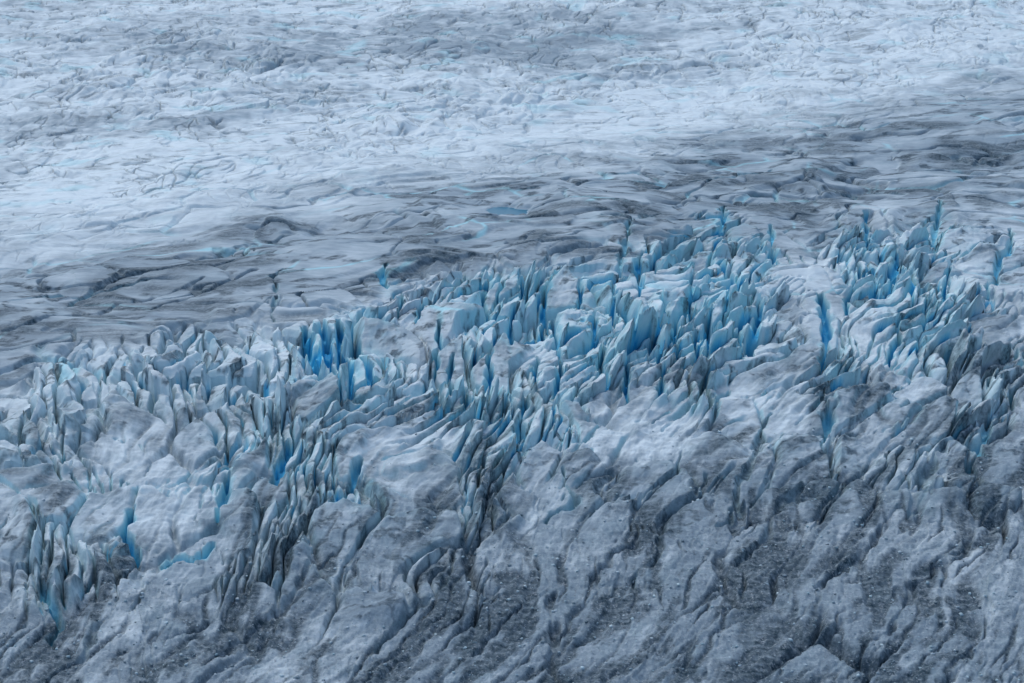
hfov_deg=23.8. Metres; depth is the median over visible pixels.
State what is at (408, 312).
serac
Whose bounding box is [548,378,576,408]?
serac
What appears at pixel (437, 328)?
ice block
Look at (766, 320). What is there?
serac
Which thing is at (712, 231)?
serac
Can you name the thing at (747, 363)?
serac
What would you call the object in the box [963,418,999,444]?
serac
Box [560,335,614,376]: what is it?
serac
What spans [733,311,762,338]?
serac
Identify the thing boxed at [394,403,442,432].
serac
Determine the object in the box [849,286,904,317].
serac
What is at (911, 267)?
serac
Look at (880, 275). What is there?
serac
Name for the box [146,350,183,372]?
serac
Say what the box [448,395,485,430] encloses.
serac
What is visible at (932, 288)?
serac
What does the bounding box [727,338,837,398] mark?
ice block
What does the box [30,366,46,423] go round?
serac
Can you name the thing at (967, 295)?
serac
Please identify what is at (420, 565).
serac
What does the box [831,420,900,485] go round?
ice block
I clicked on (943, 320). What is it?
serac
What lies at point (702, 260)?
ice block
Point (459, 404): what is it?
serac
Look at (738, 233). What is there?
ice block
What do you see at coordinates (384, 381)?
serac
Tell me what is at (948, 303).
serac
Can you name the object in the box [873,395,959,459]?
ice block
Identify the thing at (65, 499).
ice block
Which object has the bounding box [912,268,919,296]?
serac
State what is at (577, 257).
serac
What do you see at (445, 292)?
serac
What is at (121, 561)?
serac
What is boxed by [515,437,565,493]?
ice block
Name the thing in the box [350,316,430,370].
ice block
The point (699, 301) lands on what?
serac
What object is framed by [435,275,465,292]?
serac
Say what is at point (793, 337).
serac
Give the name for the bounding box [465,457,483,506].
serac
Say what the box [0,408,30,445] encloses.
serac
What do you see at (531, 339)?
serac
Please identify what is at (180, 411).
serac
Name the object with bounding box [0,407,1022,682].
ice rubble
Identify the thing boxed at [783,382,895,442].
ice block
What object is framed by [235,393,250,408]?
serac
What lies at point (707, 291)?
serac
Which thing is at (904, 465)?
serac
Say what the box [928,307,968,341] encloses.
serac
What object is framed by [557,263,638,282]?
serac
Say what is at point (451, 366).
ice block
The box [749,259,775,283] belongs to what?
serac
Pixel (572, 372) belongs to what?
serac
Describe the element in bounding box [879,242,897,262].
serac
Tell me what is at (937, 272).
ice block
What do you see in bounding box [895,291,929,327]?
serac
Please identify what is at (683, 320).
serac
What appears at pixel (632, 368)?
serac
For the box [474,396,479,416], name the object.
serac
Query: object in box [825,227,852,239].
ice block
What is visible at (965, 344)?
serac
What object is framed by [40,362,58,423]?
serac
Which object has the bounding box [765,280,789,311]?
serac
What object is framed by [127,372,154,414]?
serac
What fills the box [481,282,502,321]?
ice block
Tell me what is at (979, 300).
serac
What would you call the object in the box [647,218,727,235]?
ice block
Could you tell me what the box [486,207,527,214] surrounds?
meltwater
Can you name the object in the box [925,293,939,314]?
serac
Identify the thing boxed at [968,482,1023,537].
ice block
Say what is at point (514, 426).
serac
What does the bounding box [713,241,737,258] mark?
serac
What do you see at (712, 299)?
serac
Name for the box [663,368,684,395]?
serac
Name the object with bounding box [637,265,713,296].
serac
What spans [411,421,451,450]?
serac
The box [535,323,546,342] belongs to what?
serac
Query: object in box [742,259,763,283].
serac
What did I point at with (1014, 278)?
ice block
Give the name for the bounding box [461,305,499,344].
serac
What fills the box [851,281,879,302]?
serac
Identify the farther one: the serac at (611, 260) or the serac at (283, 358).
the serac at (611, 260)
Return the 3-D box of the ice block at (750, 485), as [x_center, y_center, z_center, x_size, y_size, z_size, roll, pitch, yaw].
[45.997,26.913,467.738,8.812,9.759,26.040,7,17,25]
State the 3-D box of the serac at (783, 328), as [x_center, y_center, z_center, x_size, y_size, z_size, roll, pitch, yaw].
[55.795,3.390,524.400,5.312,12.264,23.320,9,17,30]
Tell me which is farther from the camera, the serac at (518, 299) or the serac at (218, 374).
the serac at (518, 299)
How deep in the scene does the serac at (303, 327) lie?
520.82 m
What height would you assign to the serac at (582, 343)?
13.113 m
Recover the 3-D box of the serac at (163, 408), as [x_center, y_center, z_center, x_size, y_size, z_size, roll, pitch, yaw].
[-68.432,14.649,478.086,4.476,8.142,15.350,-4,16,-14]
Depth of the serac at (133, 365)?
496.16 m
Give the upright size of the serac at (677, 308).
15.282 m
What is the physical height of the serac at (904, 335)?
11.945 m
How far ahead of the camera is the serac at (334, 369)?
502.52 m
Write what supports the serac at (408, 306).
on the glacier ice
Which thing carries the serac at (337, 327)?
on the glacier ice
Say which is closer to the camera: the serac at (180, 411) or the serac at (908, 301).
the serac at (180, 411)
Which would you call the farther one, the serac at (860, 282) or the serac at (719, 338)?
the serac at (860, 282)
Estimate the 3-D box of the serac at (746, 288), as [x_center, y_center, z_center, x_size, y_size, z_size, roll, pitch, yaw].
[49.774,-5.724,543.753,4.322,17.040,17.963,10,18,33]
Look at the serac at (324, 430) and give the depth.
473.15 m
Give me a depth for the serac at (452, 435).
474.27 m
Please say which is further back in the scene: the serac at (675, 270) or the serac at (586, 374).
the serac at (675, 270)
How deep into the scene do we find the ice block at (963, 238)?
602.58 m
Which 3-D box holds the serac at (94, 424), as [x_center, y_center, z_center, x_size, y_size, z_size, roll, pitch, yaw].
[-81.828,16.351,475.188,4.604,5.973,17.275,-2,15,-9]
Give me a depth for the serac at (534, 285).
548.61 m
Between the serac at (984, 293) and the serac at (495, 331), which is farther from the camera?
the serac at (984, 293)
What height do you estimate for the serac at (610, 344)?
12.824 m
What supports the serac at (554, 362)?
on the glacier ice
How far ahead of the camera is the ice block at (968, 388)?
507.27 m
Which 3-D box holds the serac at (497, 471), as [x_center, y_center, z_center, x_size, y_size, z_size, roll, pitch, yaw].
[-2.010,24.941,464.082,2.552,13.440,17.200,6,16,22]
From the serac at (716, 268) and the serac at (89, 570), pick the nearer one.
the serac at (89, 570)
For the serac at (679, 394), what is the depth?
490.01 m
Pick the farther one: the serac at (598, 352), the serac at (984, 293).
the serac at (984, 293)
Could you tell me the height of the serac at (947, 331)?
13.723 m
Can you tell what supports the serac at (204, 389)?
on the glacier ice
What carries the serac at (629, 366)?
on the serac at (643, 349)
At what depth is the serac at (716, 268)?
563.71 m
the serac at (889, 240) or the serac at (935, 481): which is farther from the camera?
the serac at (889, 240)
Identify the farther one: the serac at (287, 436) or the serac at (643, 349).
the serac at (643, 349)
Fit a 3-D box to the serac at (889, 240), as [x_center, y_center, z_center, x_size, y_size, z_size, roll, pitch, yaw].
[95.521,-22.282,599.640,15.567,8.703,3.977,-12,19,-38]
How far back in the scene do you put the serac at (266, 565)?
425.79 m
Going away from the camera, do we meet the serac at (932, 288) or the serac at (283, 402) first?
the serac at (283, 402)
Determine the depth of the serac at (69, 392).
483.57 m
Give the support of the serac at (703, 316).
on the glacier ice
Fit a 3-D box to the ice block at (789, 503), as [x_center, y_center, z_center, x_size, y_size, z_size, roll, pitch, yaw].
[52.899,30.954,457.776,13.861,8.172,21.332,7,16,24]
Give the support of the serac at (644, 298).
on the glacier ice
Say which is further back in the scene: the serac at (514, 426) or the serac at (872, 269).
the serac at (872, 269)
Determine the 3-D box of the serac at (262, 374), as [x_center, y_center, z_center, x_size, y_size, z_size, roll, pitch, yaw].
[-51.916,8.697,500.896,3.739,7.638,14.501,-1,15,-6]
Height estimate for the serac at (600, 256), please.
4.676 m
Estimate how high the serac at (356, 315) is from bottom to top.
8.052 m
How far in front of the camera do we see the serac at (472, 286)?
544.15 m
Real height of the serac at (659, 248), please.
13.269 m
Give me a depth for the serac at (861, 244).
590.38 m
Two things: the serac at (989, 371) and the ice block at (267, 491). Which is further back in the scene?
the serac at (989, 371)
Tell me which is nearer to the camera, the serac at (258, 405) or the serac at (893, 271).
the serac at (258, 405)
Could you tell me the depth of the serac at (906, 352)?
518.01 m
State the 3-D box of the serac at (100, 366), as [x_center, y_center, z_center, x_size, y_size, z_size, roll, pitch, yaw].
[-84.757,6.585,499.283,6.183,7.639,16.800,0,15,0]
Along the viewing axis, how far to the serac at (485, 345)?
511.01 m
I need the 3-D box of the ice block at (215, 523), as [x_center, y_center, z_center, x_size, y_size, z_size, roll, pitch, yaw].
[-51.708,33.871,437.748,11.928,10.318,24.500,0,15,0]
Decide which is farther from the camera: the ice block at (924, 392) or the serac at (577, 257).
the serac at (577, 257)
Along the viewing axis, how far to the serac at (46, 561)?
418.94 m
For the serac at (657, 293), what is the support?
on the glacier ice
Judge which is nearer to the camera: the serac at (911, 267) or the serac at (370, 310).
the serac at (370, 310)
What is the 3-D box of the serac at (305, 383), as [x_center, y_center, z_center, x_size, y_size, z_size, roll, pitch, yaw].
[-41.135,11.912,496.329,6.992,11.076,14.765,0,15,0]
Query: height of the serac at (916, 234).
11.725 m
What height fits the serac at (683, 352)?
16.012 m
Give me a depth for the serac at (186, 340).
515.01 m
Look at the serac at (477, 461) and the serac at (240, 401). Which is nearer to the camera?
the serac at (477, 461)
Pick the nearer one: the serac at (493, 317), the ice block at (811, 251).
the serac at (493, 317)
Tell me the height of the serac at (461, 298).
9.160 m
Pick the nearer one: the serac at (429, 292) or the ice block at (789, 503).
the ice block at (789, 503)
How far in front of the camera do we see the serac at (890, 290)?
563.70 m
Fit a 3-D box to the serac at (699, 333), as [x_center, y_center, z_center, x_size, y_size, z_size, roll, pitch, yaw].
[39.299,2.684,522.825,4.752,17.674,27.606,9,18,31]
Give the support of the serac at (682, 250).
on the glacier ice
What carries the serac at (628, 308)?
on the glacier ice
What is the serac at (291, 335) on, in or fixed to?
on the glacier ice
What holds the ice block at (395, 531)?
on the glacier ice
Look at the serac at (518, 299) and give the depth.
540.17 m
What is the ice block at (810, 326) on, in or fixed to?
on the glacier ice
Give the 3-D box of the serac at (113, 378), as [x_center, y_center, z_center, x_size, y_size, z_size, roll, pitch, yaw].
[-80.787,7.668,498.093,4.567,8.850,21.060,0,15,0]
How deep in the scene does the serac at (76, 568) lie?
421.54 m
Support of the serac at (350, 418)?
on the glacier ice
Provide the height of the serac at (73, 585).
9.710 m
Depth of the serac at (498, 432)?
476.37 m
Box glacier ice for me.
[0,0,1023,682]
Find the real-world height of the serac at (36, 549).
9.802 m
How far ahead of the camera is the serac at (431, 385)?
495.69 m
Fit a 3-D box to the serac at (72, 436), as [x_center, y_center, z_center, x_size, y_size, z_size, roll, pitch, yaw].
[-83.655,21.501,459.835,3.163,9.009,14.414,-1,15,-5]
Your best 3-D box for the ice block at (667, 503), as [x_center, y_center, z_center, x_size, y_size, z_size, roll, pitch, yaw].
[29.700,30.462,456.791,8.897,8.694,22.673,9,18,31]
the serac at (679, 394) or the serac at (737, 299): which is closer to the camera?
the serac at (679, 394)
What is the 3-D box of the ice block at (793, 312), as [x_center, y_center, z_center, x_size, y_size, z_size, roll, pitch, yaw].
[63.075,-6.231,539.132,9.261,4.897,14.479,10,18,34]
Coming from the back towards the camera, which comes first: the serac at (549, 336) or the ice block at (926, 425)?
the serac at (549, 336)
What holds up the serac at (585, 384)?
on the glacier ice
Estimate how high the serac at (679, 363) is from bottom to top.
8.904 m
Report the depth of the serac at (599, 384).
494.68 m
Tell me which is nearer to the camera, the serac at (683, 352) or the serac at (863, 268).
the serac at (683, 352)
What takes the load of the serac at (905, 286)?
on the glacier ice
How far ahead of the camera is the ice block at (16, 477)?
449.02 m
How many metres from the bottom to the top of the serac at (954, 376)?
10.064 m
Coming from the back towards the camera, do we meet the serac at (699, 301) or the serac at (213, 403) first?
the serac at (699, 301)
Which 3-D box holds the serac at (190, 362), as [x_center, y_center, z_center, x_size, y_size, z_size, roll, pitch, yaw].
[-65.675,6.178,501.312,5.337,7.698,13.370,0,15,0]
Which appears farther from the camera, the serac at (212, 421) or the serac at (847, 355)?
the serac at (847, 355)
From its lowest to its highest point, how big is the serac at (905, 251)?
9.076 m
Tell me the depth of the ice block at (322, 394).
484.11 m
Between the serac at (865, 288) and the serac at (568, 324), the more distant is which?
the serac at (865, 288)
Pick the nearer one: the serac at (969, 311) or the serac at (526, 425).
the serac at (526, 425)
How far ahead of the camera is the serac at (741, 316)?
531.43 m
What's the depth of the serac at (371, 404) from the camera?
485.03 m
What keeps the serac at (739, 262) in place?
on the glacier ice
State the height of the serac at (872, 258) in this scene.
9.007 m
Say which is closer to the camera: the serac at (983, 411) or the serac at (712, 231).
the serac at (983, 411)
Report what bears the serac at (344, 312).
on the glacier ice
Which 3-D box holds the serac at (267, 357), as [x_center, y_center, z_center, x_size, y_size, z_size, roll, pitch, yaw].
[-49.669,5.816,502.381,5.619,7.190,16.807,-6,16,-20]
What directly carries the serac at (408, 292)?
on the glacier ice
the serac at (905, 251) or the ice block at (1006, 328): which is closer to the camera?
the ice block at (1006, 328)
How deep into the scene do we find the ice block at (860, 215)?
618.22 m
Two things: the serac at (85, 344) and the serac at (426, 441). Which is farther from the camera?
the serac at (85, 344)
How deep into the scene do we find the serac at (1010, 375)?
511.37 m
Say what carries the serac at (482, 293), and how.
on the glacier ice
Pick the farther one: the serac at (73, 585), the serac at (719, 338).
the serac at (719, 338)
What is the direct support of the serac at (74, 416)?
on the glacier ice
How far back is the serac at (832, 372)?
505.74 m
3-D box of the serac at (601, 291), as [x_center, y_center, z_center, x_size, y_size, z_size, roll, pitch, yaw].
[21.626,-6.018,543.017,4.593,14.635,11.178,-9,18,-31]
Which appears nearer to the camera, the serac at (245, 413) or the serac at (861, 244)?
the serac at (245, 413)
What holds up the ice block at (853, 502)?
on the glacier ice
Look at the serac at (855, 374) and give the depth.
501.36 m
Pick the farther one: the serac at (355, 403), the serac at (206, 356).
the serac at (206, 356)
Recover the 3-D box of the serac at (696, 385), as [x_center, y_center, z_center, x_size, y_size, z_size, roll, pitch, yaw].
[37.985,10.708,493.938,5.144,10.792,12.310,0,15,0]
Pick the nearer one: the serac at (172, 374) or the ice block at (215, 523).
the ice block at (215, 523)
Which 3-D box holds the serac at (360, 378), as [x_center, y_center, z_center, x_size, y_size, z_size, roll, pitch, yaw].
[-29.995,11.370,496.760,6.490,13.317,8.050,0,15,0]
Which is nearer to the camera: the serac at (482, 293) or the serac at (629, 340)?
the serac at (629, 340)
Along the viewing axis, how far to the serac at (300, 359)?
506.20 m
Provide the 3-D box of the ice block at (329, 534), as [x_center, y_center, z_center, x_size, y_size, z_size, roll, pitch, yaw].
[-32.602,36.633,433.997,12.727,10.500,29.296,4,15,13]
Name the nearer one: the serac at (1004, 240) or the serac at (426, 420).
the serac at (426, 420)
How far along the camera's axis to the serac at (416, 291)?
544.86 m
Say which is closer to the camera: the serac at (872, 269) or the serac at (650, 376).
the serac at (650, 376)
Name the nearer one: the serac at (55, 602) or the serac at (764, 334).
the serac at (55, 602)
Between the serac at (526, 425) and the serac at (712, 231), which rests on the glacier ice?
the serac at (526, 425)
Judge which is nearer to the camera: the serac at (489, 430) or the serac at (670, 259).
the serac at (489, 430)
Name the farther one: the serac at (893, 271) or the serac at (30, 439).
the serac at (893, 271)
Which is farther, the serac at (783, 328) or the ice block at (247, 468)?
the serac at (783, 328)
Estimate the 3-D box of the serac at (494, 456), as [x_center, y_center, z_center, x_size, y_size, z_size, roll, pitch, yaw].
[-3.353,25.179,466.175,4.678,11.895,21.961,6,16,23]
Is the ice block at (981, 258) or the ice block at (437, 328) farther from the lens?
the ice block at (981, 258)
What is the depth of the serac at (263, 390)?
491.68 m
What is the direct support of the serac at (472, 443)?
on the ice rubble
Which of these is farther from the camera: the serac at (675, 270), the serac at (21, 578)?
the serac at (675, 270)
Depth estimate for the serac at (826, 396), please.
498.83 m
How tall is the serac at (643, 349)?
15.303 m
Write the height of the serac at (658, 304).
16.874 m
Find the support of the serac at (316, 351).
on the glacier ice
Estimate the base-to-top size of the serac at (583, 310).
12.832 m
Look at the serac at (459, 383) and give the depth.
494.06 m
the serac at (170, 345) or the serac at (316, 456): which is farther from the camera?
the serac at (170, 345)
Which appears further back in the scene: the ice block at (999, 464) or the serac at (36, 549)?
the ice block at (999, 464)
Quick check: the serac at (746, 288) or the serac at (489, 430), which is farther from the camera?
the serac at (746, 288)
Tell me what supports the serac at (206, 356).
on the glacier ice
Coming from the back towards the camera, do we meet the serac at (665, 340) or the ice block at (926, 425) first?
the serac at (665, 340)
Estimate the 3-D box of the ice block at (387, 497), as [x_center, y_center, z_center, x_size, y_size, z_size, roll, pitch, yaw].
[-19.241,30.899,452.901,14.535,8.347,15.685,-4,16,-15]
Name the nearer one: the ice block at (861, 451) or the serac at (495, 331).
the ice block at (861, 451)
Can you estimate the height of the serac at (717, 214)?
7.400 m
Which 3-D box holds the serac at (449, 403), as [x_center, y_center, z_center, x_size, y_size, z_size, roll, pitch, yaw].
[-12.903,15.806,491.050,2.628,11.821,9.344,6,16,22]
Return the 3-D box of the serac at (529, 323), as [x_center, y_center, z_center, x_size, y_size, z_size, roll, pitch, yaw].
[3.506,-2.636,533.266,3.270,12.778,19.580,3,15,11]
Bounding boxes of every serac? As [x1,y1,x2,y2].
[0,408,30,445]
[12,561,28,600]
[18,410,43,454]
[27,515,44,599]
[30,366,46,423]
[36,407,55,446]
[39,540,51,603]
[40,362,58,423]
[46,531,67,595]
[46,565,67,628]
[55,363,82,407]
[56,404,86,435]
[58,339,91,363]
[62,553,82,586]
[63,422,80,467]
[63,574,83,616]
[72,353,101,407]
[81,399,104,440]
[81,543,95,593]
[86,346,117,386]
[106,345,129,386]
[109,543,140,581]
[121,349,149,380]
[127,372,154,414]
[137,356,172,405]
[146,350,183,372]
[152,386,176,438]
[161,362,180,389]
[162,339,183,355]
[172,398,189,435]
[177,332,195,357]
[178,351,202,381]
[187,362,206,401]
[194,395,227,448]
[196,368,211,403]
[198,341,211,366]
[204,338,223,372]
[205,386,227,412]
[207,358,240,389]
[218,342,245,364]
[218,390,243,462]
[228,359,258,405]
[229,397,257,451]
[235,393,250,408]
[245,378,267,402]
[251,346,279,382]
[252,395,265,441]
[256,360,268,393]
[259,533,275,582]
[271,536,286,592]
[276,351,290,381]
[276,375,290,435]
[281,327,305,364]
[282,405,294,458]
[287,340,305,372]
[290,321,309,348]
[292,367,318,396]
[304,323,333,380]
[305,430,322,486]
[317,422,336,449]
[318,314,353,365]
[318,384,396,430]
[319,384,387,424]
[326,399,392,437]
[331,357,337,375]
[331,399,405,443]
[340,300,393,314]
[341,353,384,389]
[348,303,389,347]
[351,361,380,400]
[354,370,391,397]
[363,297,403,318]
[379,392,438,420]
[384,355,400,380]
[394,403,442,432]
[397,304,419,321]
[399,298,422,316]
[400,274,438,305]
[402,366,427,401]
[403,278,442,302]
[406,545,453,594]
[411,410,460,444]
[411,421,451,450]
[413,280,441,308]
[422,379,436,394]
[427,398,489,448]
[434,287,454,304]
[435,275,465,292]
[437,390,457,415]
[438,384,449,405]
[443,278,480,302]
[445,389,464,414]
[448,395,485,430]
[449,285,493,306]
[454,374,464,394]
[458,420,486,473]
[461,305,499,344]
[462,439,486,483]
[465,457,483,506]
[466,282,492,302]
[474,334,492,365]
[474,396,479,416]
[476,301,519,342]
[478,433,517,487]
[482,415,503,438]
[484,303,520,346]
[484,410,512,447]
[484,410,521,456]
[486,434,519,487]
[506,288,526,304]
[518,405,544,456]
[519,296,536,343]
[519,404,540,451]
[523,259,535,300]
[524,328,536,344]
[525,320,557,349]
[528,270,539,298]
[531,356,561,384]
[532,327,605,381]
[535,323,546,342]
[541,248,596,269]
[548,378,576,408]
[551,253,621,270]
[551,309,597,350]
[554,357,597,397]
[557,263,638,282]
[559,256,622,272]
[559,337,613,378]
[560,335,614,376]
[570,308,597,323]
[572,361,604,382]
[577,374,607,395]
[589,368,611,397]
[590,280,615,320]
[598,336,617,373]
[612,308,625,334]
[616,291,648,323]
[616,299,665,336]
[616,309,653,355]
[623,348,667,395]
[624,354,646,385]
[626,321,655,369]
[636,294,649,304]
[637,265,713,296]
[637,353,674,386]
[641,273,715,294]
[644,323,684,363]
[646,234,666,247]
[646,290,662,297]
[647,236,690,270]
[649,254,677,273]
[654,238,696,271]
[654,261,694,274]
[659,357,685,394]
[660,339,682,361]
[661,284,701,313]
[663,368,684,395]
[665,296,691,337]
[667,367,692,410]
[671,305,695,342]
[674,320,730,363]
[676,308,723,349]
[686,297,719,339]
[687,363,704,403]
[690,288,739,314]
[691,225,724,241]
[694,320,734,362]
[695,264,720,274]
[695,342,744,386]
[697,211,726,224]
[701,276,743,295]
[705,346,791,389]
[706,290,728,307]
[706,369,724,414]
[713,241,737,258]
[715,305,760,334]
[724,290,757,312]
[725,278,755,306]
[730,246,749,284]
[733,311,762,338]
[738,315,772,341]
[741,236,760,254]
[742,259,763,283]
[745,313,777,356]
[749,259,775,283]
[753,324,803,356]
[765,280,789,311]
[770,320,791,343]
[791,361,844,393]
[801,356,852,393]
[802,360,860,394]
[816,344,851,377]
[820,383,864,402]
[845,274,874,307]
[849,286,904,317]
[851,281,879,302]
[852,241,865,249]
[855,253,869,278]
[856,292,914,321]
[864,249,885,268]
[865,264,878,276]
[874,261,887,293]
[874,310,934,343]
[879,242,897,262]
[882,237,899,243]
[883,252,900,287]
[885,443,917,490]
[886,278,912,298]
[887,268,905,293]
[887,325,924,367]
[888,268,909,294]
[892,338,924,372]
[895,246,906,271]
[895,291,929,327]
[897,242,925,258]
[899,222,929,250]
[909,257,916,285]
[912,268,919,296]
[916,317,971,367]
[917,282,927,297]
[917,301,961,344]
[921,302,974,347]
[921,474,943,492]
[923,328,972,376]
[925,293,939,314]
[926,282,937,298]
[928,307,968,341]
[934,295,955,317]
[936,297,942,305]
[945,359,966,395]
[946,326,983,372]
[953,282,976,306]
[958,294,984,316]
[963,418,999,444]
[969,391,999,427]
[979,286,991,308]
[981,351,1023,387]
[981,415,1006,444]
[988,388,1008,427]
[994,365,1023,413]
[996,234,1009,252]
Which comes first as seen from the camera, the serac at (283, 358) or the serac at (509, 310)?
the serac at (283, 358)
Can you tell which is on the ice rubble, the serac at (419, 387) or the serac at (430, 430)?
the serac at (430, 430)
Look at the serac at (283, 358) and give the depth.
503.77 m
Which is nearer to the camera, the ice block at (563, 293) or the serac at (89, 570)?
the serac at (89, 570)
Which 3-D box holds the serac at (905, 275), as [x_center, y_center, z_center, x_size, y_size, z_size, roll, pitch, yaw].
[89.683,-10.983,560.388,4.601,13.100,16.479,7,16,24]
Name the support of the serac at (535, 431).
on the glacier ice
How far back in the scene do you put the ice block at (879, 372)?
505.06 m
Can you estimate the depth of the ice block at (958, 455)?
474.77 m
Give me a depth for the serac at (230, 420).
472.65 m
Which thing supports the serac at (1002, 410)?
on the glacier ice
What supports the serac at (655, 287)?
on the glacier ice
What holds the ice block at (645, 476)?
on the glacier ice
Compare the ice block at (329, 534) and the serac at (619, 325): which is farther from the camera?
the serac at (619, 325)
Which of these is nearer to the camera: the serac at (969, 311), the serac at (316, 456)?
the serac at (316, 456)
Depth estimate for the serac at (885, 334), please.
529.52 m
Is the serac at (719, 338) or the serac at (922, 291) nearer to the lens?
the serac at (719, 338)
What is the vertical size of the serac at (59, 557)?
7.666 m
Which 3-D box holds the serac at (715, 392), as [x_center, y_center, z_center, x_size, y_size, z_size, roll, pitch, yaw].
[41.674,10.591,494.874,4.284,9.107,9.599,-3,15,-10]
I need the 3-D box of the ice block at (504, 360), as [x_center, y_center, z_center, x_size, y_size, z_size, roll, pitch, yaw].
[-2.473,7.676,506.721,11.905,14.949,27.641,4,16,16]
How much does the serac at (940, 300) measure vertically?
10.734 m
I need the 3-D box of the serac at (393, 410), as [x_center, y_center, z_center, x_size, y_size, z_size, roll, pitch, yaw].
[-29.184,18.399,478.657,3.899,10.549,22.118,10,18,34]
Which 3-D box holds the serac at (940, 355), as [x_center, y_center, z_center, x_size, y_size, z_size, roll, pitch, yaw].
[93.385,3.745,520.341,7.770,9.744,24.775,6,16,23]
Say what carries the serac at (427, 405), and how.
on the glacier ice
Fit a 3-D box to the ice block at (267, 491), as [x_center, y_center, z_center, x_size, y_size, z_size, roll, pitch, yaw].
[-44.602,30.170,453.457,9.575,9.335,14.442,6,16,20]
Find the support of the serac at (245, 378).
on the glacier ice
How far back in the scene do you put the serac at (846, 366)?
510.13 m
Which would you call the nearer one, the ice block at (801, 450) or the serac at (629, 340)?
the ice block at (801, 450)
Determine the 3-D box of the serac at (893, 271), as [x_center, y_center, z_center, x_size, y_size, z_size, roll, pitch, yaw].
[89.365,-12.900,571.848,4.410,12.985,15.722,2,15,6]
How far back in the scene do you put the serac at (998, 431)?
486.42 m
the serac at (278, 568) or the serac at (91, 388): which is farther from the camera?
the serac at (91, 388)
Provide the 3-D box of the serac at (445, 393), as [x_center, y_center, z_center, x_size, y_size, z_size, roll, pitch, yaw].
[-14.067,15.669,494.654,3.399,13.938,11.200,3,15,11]
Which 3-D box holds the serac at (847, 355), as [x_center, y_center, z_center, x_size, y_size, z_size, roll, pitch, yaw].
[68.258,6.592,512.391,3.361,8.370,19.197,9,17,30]
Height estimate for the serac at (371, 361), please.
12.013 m
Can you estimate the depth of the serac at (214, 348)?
506.30 m
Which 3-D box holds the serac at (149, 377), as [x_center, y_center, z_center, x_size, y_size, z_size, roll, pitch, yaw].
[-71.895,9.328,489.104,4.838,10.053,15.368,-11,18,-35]
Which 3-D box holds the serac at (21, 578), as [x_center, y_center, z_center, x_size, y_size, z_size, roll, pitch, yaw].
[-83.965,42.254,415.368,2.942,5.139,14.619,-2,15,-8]
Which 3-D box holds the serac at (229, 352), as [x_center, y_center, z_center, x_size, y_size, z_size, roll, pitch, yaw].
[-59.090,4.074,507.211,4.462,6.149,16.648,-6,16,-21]
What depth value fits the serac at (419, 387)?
495.02 m
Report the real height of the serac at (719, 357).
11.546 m
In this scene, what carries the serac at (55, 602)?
on the ice rubble
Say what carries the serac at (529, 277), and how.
on the glacier ice
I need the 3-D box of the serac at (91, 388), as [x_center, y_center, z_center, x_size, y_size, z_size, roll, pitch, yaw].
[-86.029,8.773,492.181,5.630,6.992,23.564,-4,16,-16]
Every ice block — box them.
[0,460,63,493]
[20,480,86,537]
[196,487,260,566]
[223,437,269,504]
[249,469,292,516]
[291,369,343,429]
[307,495,380,602]
[343,507,466,592]
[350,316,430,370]
[362,482,451,520]
[404,302,485,365]
[429,334,470,398]
[469,333,537,394]
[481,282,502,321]
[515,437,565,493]
[538,265,583,331]
[602,458,677,503]
[633,468,702,535]
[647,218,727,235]
[657,249,715,272]
[710,443,776,511]
[725,223,773,240]
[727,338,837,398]
[747,474,842,527]
[767,434,837,488]
[770,295,810,326]
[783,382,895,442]
[785,238,835,259]
[797,311,832,355]
[813,474,878,541]
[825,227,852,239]
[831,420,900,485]
[837,204,882,241]
[869,363,914,393]
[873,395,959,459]
[894,377,947,408]
[918,428,969,487]
[920,262,970,287]
[935,225,1011,254]
[949,340,1010,414]
[950,242,1011,282]
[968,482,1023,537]
[969,444,1023,498]
[970,314,1023,347]
[994,266,1023,287]

